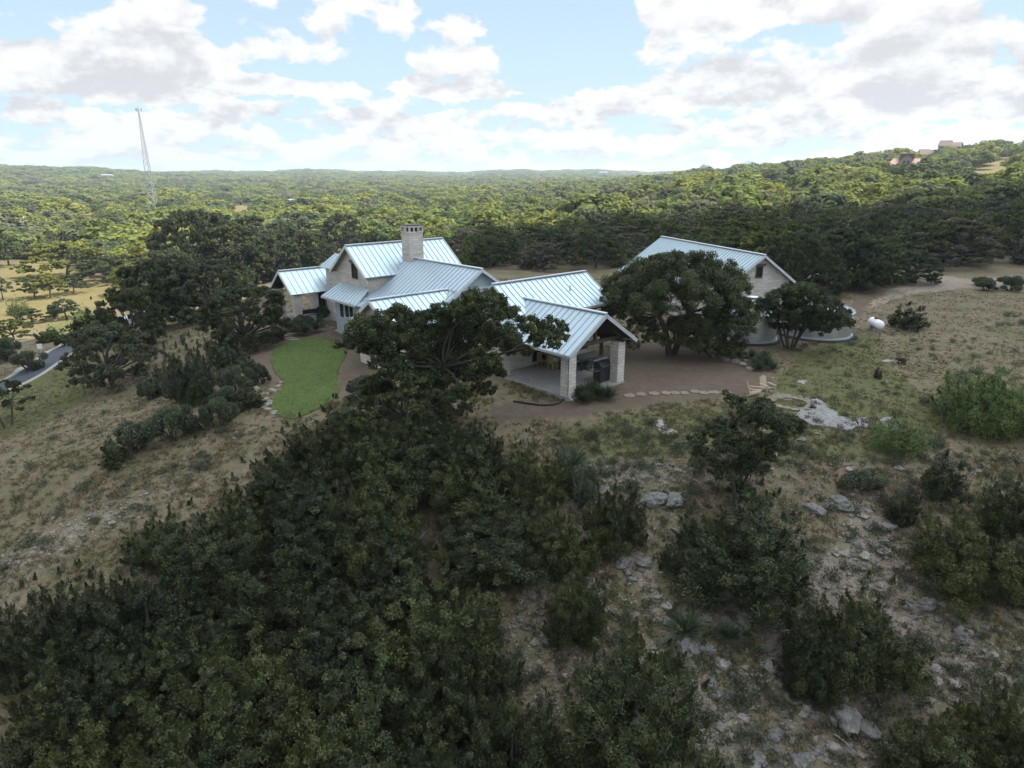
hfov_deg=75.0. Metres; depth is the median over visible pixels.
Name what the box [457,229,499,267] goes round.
cedar tree
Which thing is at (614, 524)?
juniper tree
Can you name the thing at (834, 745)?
boulder
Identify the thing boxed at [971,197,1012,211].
oak tree
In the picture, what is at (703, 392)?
stepping stone
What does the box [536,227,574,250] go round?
cedar tree
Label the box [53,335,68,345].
shrub
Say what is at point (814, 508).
boulder
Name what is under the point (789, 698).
boulder
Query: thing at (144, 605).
juniper tree
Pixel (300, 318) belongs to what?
shrub
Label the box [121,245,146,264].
oak tree
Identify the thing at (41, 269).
oak tree
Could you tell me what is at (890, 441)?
mesquite shrub
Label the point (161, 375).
juniper tree
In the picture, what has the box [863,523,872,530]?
boulder
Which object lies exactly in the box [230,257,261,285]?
cedar tree
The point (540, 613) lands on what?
boulder
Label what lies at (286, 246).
oak tree
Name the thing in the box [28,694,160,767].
juniper tree
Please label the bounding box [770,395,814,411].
fire pit
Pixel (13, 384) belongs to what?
oak tree
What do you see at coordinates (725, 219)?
oak tree
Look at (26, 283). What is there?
oak tree
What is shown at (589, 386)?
sotol plant
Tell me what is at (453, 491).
juniper tree
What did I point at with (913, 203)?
cedar tree
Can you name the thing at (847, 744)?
fallen branch
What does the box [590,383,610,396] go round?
sotol plant
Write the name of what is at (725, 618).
boulder
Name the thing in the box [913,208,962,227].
oak tree
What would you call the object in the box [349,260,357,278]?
window
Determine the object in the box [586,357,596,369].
patio chair
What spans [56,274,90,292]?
oak tree
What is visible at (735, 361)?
boulder
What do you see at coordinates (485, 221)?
oak tree
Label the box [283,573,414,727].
juniper tree
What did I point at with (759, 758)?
boulder
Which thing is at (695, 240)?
oak tree
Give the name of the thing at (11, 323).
shrub
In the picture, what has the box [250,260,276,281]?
oak tree
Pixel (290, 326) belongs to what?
sotol plant
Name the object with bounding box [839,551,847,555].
boulder
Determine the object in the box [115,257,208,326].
oak tree
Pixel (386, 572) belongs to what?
juniper tree
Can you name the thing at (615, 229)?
oak tree
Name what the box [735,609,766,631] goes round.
boulder
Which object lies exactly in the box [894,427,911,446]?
shrub
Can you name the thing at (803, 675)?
juniper tree
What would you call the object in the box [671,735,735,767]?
juniper tree
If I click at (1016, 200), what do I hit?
oak tree
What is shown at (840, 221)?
oak tree
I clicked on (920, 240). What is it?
cedar tree
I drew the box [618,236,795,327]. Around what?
barn
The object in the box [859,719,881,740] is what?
boulder
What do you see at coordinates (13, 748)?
juniper tree
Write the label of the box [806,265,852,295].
oak tree
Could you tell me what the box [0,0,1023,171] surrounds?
sky
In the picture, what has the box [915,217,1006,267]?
oak tree
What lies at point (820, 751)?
boulder
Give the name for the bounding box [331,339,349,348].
shrub
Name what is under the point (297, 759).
juniper tree
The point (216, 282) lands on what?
oak tree
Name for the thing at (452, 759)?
juniper tree
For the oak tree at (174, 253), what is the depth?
131.29 m
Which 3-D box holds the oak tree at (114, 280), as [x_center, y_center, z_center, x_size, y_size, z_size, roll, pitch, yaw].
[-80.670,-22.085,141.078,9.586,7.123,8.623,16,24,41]
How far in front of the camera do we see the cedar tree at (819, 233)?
100.57 m
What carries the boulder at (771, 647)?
on the ground at (650, 366)
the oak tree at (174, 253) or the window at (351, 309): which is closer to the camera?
the window at (351, 309)
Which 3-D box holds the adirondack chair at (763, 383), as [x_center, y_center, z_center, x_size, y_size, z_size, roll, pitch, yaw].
[15.589,0.018,40.786,0.688,0.949,0.904,-6,19,-19]
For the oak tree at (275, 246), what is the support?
on the ground at (650, 366)
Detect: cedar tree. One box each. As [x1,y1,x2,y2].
[215,262,243,291]
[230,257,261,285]
[312,243,335,261]
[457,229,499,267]
[496,217,521,247]
[510,235,534,264]
[517,237,548,269]
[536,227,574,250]
[542,243,565,259]
[565,215,591,246]
[606,241,639,266]
[658,205,683,220]
[658,208,695,230]
[666,208,693,235]
[685,225,723,245]
[686,212,714,235]
[767,203,799,219]
[772,213,796,224]
[797,204,825,219]
[808,221,841,262]
[811,201,853,225]
[825,215,863,263]
[842,194,867,214]
[851,197,879,209]
[864,222,912,263]
[890,195,927,212]
[893,211,934,242]
[894,201,909,211]
[905,224,945,263]
[952,196,987,211]
[976,193,999,211]
[1006,229,1023,264]
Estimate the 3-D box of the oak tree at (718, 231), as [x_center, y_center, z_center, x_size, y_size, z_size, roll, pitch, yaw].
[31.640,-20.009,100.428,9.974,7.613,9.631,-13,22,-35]
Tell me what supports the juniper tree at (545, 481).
on the ground at (650, 366)
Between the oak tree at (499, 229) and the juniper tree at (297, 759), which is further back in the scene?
the oak tree at (499, 229)
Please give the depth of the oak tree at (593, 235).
118.52 m
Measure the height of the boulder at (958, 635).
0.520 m
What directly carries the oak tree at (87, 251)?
on the ground at (650, 366)
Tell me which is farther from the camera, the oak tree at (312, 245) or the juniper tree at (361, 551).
the oak tree at (312, 245)
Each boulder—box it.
[516,616,523,622]
[528,592,537,599]
[536,609,545,614]
[594,485,608,494]
[615,556,631,568]
[624,568,632,575]
[627,575,637,582]
[635,555,651,567]
[638,567,645,572]
[639,492,667,507]
[661,600,671,609]
[663,616,671,624]
[666,492,684,507]
[675,633,699,656]
[699,643,716,654]
[701,611,712,621]
[706,675,718,689]
[707,690,721,699]
[714,656,722,663]
[716,659,732,671]
[720,617,728,623]
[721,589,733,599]
[722,688,736,700]
[730,621,743,636]
[731,359,739,362]
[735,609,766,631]
[737,712,749,723]
[749,752,765,765]
[759,644,776,651]
[759,743,771,751]
[762,761,768,767]
[764,661,777,673]
[766,727,784,742]
[772,744,778,752]
[773,756,786,766]
[778,710,788,716]
[782,693,801,704]
[790,752,811,767]
[796,752,815,764]
[801,701,812,712]
[802,502,826,515]
[808,750,818,757]
[809,713,820,720]
[812,747,824,756]
[826,741,841,753]
[827,706,834,714]
[827,714,837,724]
[830,494,854,511]
[833,703,862,736]
[838,694,848,703]
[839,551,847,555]
[843,746,857,757]
[845,466,855,470]
[851,541,861,548]
[858,551,870,559]
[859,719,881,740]
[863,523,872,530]
[864,509,872,513]
[867,539,874,545]
[876,548,892,555]
[877,520,897,531]
[907,604,914,611]
[916,597,937,612]
[930,663,941,672]
[932,676,943,686]
[933,615,941,621]
[947,678,960,688]
[952,631,970,644]
[974,688,996,709]
[980,623,989,630]
[987,651,999,659]
[998,665,1006,673]
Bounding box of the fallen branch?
[833,733,855,751]
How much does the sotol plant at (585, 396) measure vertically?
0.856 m
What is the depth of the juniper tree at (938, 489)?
30.40 m
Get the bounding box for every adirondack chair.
[746,380,761,396]
[759,375,776,393]
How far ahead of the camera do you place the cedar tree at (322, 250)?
177.61 m
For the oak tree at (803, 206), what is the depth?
161.29 m
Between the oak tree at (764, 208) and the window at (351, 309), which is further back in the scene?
the oak tree at (764, 208)
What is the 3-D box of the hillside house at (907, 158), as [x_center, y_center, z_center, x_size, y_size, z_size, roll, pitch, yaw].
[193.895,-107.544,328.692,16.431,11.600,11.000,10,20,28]
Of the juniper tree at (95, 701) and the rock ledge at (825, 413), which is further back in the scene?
the rock ledge at (825, 413)
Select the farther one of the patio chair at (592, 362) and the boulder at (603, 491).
the patio chair at (592, 362)
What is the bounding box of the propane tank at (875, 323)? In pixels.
[868,316,884,331]
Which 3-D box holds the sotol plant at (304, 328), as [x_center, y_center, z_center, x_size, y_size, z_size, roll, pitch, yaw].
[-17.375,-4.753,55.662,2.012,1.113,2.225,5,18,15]
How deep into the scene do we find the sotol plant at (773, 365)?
44.93 m
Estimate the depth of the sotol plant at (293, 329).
56.15 m
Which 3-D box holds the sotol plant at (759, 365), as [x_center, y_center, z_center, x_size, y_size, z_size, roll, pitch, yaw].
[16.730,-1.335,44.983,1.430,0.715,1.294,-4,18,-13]
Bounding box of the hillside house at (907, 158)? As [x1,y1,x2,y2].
[887,153,922,164]
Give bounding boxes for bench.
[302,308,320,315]
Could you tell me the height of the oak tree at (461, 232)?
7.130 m
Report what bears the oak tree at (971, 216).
on the ground at (650, 366)
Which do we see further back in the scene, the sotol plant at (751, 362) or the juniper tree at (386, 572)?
the sotol plant at (751, 362)
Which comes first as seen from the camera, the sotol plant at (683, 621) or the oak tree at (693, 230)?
the sotol plant at (683, 621)
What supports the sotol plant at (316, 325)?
on the ground at (650, 366)
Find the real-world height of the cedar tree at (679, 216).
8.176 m
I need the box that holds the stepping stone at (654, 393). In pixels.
[649,391,660,395]
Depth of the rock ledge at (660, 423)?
36.13 m
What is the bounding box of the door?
[318,292,327,315]
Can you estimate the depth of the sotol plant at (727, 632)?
25.34 m
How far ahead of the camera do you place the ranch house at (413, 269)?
48.30 m
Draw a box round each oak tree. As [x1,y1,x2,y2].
[0,233,27,264]
[0,276,14,299]
[0,379,35,427]
[8,240,103,275]
[14,274,50,297]
[29,273,65,296]
[36,264,53,282]
[53,320,165,393]
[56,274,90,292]
[74,256,126,282]
[93,285,167,353]
[105,253,135,279]
[106,262,142,287]
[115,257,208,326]
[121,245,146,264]
[129,257,147,277]
[138,247,199,287]
[141,282,176,307]
[145,208,227,275]
[153,257,255,323]
[189,213,248,256]
[189,223,277,280]
[193,284,292,351]
[199,275,224,294]
[226,215,282,254]
[238,232,306,278]
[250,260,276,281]
[258,253,278,273]
[265,243,281,259]
[286,230,336,267]
[295,242,323,265]
[315,213,364,249]
[341,360,475,448]
[342,286,570,426]
[448,228,473,255]
[453,227,479,249]
[455,234,492,260]
[459,232,482,253]
[463,219,495,236]
[469,237,514,267]
[471,226,516,254]
[481,226,522,254]
[482,232,517,263]
[510,225,550,254]
[513,222,535,240]
[517,229,547,248]
[520,242,564,270]
[529,229,579,262]
[533,216,559,228]
[541,225,555,229]
[550,227,569,241]
[557,233,595,263]
[558,216,587,231]
[566,228,620,267]
[579,236,612,261]
[580,214,610,225]
[594,219,630,241]
[597,225,641,251]
[598,212,619,221]
[599,249,763,358]
[602,232,652,256]
[609,207,639,229]
[613,214,645,233]
[617,217,656,248]
[629,216,656,245]
[637,212,656,218]
[640,219,662,241]
[648,219,686,242]
[653,221,690,241]
[661,213,673,220]
[667,217,696,232]
[670,233,689,237]
[675,212,693,220]
[675,235,712,244]
[679,225,704,235]
[685,389,807,504]
[688,227,716,240]
[698,211,721,223]
[699,225,749,244]
[700,212,730,226]
[702,211,746,227]
[706,200,737,211]
[713,219,734,237]
[717,234,774,257]
[722,205,749,217]
[722,219,765,246]
[724,206,754,214]
[736,229,808,274]
[738,222,768,235]
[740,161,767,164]
[752,281,857,348]
[753,205,782,221]
[756,223,802,258]
[764,231,842,288]
[769,210,789,219]
[774,202,802,220]
[780,219,797,224]
[786,201,818,219]
[791,217,825,231]
[792,223,818,232]
[796,209,824,219]
[805,214,849,241]
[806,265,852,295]
[808,227,896,285]
[818,209,852,229]
[821,214,861,235]
[832,232,909,289]
[834,258,896,287]
[852,214,904,237]
[857,205,911,236]
[857,219,892,237]
[876,267,899,285]
[879,248,943,283]
[890,203,917,219]
[900,218,952,259]
[907,220,985,262]
[912,200,948,215]
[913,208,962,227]
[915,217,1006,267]
[930,217,1000,264]
[938,197,975,209]
[939,212,997,250]
[959,227,1012,259]
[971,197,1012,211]
[975,186,1022,210]
[981,212,1013,236]
[985,209,1023,251]
[995,202,1023,224]
[1002,199,1023,211]
[1002,228,1023,248]
[1010,187,1023,199]
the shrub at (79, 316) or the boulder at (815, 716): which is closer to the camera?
the boulder at (815, 716)
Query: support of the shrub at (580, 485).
on the ground at (650, 366)
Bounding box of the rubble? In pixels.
[0,407,1023,767]
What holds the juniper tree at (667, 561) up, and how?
on the ground at (650, 366)
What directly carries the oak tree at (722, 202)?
on the ground at (650, 366)
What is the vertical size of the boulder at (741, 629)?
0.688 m
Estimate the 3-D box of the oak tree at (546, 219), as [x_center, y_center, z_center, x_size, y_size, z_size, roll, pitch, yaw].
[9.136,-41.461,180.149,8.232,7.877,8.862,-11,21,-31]
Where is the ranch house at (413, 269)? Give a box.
[269,223,637,401]
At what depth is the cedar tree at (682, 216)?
156.64 m
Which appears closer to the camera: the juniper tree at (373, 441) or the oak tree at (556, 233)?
the juniper tree at (373, 441)
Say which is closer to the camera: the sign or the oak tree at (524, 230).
the sign
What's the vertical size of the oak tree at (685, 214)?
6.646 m
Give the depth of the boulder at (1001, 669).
24.46 m
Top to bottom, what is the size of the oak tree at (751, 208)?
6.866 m
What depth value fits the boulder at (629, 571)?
27.61 m
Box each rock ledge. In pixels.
[652,419,664,427]
[658,427,676,434]
[795,398,858,430]
[796,380,806,383]
[856,417,868,428]
[880,416,900,430]
[882,359,893,362]
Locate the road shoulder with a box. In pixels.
[0,344,72,389]
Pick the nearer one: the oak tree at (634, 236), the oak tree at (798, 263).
the oak tree at (798, 263)
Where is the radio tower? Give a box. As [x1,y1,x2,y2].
[135,108,156,205]
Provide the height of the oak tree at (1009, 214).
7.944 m
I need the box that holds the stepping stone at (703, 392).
[699,391,709,394]
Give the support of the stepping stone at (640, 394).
on the ground at (650, 366)
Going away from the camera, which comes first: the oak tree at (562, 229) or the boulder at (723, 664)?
the boulder at (723, 664)
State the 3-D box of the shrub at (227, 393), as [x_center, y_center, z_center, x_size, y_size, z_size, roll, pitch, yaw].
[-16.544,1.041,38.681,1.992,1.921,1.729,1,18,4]
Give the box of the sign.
[36,344,42,352]
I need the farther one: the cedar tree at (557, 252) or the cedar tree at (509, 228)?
the cedar tree at (509, 228)
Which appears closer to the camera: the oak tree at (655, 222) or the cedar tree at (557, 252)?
the cedar tree at (557, 252)
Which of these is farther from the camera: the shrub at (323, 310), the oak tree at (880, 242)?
the oak tree at (880, 242)
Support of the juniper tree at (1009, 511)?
on the ground at (650, 366)
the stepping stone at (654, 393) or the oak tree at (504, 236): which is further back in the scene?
the oak tree at (504, 236)
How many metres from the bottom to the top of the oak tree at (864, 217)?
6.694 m
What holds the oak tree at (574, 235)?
on the ground at (650, 366)
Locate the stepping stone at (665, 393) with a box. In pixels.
[661,391,670,394]
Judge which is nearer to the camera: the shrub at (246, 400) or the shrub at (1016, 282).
the shrub at (246, 400)
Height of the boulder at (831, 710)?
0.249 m
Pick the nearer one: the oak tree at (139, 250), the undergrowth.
the undergrowth
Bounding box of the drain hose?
[513,398,563,405]
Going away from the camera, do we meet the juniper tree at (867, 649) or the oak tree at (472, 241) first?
the juniper tree at (867, 649)
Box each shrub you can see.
[0,318,33,340]
[0,337,21,360]
[5,293,29,316]
[8,350,48,370]
[13,308,49,323]
[33,324,59,343]
[45,298,82,317]
[46,306,59,316]
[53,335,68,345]
[70,303,94,323]
[97,434,129,470]
[113,420,152,451]
[135,376,161,400]
[140,404,201,441]
[159,378,188,400]
[184,368,215,387]
[186,372,216,406]
[197,396,239,427]
[206,385,244,411]
[214,364,253,393]
[236,381,266,411]
[239,358,261,385]
[258,365,271,383]
[292,314,313,325]
[317,305,329,317]
[330,410,356,427]
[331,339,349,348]
[345,374,378,397]
[556,455,575,483]
[563,465,599,507]
[839,468,885,491]
[866,404,936,458]
[873,365,882,379]
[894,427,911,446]
[895,357,906,363]
[927,347,1023,441]
[971,276,992,281]
[974,278,998,290]
[996,275,1023,291]
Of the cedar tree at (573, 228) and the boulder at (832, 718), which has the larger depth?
the cedar tree at (573, 228)
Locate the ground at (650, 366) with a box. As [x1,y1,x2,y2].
[0,156,1023,767]
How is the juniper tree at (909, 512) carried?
on the ground at (650, 366)
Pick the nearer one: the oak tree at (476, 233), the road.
the road
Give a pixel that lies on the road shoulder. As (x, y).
(19, 369)
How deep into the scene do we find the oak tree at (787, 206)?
167.12 m
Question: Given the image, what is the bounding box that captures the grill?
[590,357,610,382]
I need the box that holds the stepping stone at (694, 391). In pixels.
[689,389,699,393]
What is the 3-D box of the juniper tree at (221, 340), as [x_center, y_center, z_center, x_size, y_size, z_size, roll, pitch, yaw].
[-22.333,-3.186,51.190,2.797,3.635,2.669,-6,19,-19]
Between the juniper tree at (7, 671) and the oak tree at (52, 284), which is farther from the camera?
the oak tree at (52, 284)
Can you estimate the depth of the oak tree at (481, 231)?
141.15 m
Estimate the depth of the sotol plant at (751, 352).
47.77 m
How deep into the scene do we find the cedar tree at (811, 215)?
138.62 m
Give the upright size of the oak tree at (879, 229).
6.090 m
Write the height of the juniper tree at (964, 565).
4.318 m
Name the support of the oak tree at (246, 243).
on the ground at (650, 366)
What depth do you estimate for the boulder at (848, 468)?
32.55 m
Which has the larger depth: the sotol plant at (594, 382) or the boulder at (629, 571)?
the sotol plant at (594, 382)
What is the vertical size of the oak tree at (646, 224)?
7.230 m
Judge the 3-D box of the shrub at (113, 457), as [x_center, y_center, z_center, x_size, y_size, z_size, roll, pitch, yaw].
[-20.800,3.572,34.744,1.552,2.112,1.820,-10,20,-30]
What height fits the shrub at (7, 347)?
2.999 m
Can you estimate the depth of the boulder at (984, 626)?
25.74 m
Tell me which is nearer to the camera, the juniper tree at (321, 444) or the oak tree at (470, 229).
the juniper tree at (321, 444)
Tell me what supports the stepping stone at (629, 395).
on the ground at (650, 366)
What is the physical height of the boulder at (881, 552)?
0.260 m
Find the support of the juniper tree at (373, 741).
on the ground at (650, 366)
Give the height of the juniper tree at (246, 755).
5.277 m
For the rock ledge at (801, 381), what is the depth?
42.56 m
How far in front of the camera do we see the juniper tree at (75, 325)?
65.45 m
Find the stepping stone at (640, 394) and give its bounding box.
[636,392,645,396]
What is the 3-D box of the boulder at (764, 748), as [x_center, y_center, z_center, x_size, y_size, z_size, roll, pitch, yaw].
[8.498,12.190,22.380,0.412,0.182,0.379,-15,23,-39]
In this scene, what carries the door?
in the ranch house at (413, 269)
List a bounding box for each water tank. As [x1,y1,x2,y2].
[727,295,781,345]
[776,297,857,342]
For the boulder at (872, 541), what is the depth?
29.18 m
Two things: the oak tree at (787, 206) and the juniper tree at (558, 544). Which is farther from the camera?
the oak tree at (787, 206)
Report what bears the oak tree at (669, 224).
on the ground at (650, 366)
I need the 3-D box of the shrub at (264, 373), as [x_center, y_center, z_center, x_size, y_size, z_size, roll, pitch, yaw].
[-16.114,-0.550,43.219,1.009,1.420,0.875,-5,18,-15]
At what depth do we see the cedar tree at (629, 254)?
119.30 m
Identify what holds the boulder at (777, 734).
on the ground at (650, 366)
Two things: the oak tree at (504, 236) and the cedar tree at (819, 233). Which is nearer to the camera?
the cedar tree at (819, 233)
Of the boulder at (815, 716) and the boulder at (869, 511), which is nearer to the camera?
the boulder at (815, 716)
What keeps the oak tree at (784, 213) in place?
on the ground at (650, 366)
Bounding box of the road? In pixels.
[0,332,78,389]
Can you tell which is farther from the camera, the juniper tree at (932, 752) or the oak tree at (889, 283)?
the oak tree at (889, 283)
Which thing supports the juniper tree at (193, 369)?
on the ground at (650, 366)
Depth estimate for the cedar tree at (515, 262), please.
129.01 m
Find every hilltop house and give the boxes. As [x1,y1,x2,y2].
[918,149,934,155]
[938,140,962,150]
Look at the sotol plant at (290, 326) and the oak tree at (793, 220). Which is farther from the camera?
the oak tree at (793, 220)
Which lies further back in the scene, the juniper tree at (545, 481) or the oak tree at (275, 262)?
the oak tree at (275, 262)
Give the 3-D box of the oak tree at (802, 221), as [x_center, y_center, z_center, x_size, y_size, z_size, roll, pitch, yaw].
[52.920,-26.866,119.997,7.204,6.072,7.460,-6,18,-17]
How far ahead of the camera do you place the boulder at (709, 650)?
24.92 m
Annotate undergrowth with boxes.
[0,311,1023,767]
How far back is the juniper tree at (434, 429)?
31.37 m
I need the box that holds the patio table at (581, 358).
[576,353,597,370]
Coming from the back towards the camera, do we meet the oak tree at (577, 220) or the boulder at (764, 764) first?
the oak tree at (577, 220)
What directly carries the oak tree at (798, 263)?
on the ground at (650, 366)
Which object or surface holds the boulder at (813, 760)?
on the ground at (650, 366)
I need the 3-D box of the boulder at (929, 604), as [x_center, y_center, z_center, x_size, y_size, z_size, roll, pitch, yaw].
[16.666,8.831,26.764,0.870,0.621,0.674,-13,22,-35]
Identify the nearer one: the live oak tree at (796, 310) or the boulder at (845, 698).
the boulder at (845, 698)
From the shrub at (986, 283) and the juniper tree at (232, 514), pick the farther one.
the shrub at (986, 283)
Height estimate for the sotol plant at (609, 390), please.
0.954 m
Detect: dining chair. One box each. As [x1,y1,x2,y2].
[537,352,545,366]
[548,355,556,369]
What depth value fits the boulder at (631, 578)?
27.34 m
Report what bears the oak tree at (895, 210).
on the ground at (650, 366)
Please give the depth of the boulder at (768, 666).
24.57 m
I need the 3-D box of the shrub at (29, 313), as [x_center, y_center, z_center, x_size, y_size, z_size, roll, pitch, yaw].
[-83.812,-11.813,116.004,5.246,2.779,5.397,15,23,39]
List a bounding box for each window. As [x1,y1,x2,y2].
[339,303,344,318]
[344,305,349,318]
[348,306,353,317]
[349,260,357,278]
[532,350,545,361]
[755,263,765,277]
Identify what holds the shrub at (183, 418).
on the ground at (650, 366)
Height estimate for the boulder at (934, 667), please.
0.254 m
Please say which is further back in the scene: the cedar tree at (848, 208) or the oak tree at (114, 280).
the cedar tree at (848, 208)
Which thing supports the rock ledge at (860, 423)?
on the ground at (650, 366)
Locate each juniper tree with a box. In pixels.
[0,588,51,699]
[0,642,89,767]
[0,722,77,767]
[4,558,137,686]
[27,629,168,764]
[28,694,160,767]
[57,296,122,351]
[73,544,221,690]
[106,620,240,760]
[118,503,186,568]
[123,666,292,767]
[136,492,275,615]
[141,355,167,398]
[158,589,265,697]
[162,308,213,404]
[189,472,281,571]
[190,621,333,767]
[202,320,240,362]
[203,337,249,375]
[220,525,357,659]
[224,705,376,767]
[240,425,332,527]
[261,458,379,577]
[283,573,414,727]
[284,393,376,491]
[310,653,461,767]
[319,465,437,596]
[329,510,452,652]
[331,400,415,496]
[344,408,465,514]
[348,557,504,708]
[364,625,479,764]
[376,393,481,486]
[401,725,481,767]
[416,586,526,727]
[422,427,529,536]
[426,485,550,595]
[431,408,509,479]
[459,664,571,767]
[504,426,570,515]
[521,495,603,582]
[540,554,609,653]
[558,603,718,767]
[582,471,648,561]
[657,539,682,575]
[670,474,822,637]
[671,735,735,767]
[772,606,850,712]
[777,569,935,706]
[873,694,993,767]
[882,483,928,526]
[885,301,931,332]
[904,499,1023,616]
[919,449,975,507]
[947,659,1023,767]
[971,470,1023,541]
[984,520,1023,605]
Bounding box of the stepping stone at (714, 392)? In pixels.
[708,390,720,394]
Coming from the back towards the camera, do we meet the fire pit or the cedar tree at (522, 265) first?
the cedar tree at (522, 265)
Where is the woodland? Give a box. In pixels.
[0,139,1023,270]
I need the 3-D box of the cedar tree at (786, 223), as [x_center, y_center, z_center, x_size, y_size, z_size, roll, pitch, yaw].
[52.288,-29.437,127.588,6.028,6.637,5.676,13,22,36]
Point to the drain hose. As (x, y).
(539, 404)
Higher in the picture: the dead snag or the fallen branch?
the dead snag
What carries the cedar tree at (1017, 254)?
on the ground at (650, 366)
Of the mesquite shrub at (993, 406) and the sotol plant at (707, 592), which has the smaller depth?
the sotol plant at (707, 592)
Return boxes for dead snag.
[550,612,578,651]
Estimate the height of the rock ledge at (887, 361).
0.403 m
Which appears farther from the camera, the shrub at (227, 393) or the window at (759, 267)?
the window at (759, 267)
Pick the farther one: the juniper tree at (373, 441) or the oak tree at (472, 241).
the oak tree at (472, 241)
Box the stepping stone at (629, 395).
[624,393,635,397]
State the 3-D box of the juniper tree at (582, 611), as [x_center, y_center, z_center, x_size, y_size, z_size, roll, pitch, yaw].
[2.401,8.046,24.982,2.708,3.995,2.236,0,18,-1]
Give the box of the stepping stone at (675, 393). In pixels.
[670,391,679,394]
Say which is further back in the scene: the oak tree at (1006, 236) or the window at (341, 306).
the oak tree at (1006, 236)
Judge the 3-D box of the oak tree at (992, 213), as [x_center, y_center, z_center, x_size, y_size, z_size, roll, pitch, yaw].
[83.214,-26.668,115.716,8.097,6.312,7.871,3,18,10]
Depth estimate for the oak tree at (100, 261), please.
153.10 m
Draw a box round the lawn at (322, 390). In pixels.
[271,337,346,418]
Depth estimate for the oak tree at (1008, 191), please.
147.79 m
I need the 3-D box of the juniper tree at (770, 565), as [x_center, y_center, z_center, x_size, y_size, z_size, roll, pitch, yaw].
[9.353,6.312,27.115,5.797,5.154,7.022,5,18,14]
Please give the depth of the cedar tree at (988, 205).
148.62 m
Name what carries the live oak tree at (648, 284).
on the ground at (650, 366)
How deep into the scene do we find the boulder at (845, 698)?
23.63 m
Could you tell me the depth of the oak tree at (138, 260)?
147.35 m
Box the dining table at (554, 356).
[539,352,560,368]
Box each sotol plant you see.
[283,321,297,329]
[288,320,306,333]
[294,321,315,333]
[307,318,324,330]
[311,316,328,324]
[544,443,597,473]
[571,382,585,397]
[573,389,596,401]
[574,380,596,394]
[584,376,602,388]
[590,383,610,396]
[595,382,622,398]
[659,607,712,644]
[686,581,728,607]
[710,616,746,646]
[744,346,756,356]
[748,356,761,365]
[750,359,766,369]
[752,350,766,361]
[757,349,774,357]
[760,353,776,365]
[766,359,780,369]
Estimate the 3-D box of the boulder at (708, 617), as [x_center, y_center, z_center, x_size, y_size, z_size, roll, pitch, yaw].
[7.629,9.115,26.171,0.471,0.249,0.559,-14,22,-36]
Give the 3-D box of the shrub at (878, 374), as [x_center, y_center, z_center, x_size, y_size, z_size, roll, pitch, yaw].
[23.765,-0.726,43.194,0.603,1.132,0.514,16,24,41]
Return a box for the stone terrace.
[752,390,813,403]
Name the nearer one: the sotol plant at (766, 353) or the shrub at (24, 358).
the sotol plant at (766, 353)
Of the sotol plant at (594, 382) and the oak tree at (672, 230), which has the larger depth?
the oak tree at (672, 230)
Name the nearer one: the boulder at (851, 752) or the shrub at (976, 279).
the boulder at (851, 752)
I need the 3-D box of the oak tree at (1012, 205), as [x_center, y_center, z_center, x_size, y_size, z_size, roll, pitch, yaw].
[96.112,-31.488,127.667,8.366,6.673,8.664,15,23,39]
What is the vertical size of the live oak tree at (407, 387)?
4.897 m
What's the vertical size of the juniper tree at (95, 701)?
4.472 m
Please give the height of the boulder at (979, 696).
0.527 m
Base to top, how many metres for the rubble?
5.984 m
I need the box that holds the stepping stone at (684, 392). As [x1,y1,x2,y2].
[680,391,688,394]
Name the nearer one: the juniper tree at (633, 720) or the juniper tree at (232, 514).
the juniper tree at (633, 720)
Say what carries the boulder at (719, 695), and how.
on the ground at (650, 366)
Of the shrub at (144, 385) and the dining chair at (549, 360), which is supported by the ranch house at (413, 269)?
the dining chair at (549, 360)
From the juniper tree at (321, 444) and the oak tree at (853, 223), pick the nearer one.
the juniper tree at (321, 444)
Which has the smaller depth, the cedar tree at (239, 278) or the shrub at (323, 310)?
the shrub at (323, 310)
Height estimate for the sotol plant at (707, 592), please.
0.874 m
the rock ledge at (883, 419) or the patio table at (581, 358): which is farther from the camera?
the patio table at (581, 358)
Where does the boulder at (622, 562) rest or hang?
on the ground at (650, 366)
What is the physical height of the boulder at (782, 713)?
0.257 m
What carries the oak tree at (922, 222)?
on the ground at (650, 366)
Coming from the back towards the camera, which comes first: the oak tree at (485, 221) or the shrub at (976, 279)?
the oak tree at (485, 221)
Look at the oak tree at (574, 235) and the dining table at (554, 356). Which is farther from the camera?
the oak tree at (574, 235)
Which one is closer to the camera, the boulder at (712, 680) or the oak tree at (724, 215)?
the boulder at (712, 680)
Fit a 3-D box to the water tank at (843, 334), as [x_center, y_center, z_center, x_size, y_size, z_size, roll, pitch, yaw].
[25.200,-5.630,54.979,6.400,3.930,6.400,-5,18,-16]
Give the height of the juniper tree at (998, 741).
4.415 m
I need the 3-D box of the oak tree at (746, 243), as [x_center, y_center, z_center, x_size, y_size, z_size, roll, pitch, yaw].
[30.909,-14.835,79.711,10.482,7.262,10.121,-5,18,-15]

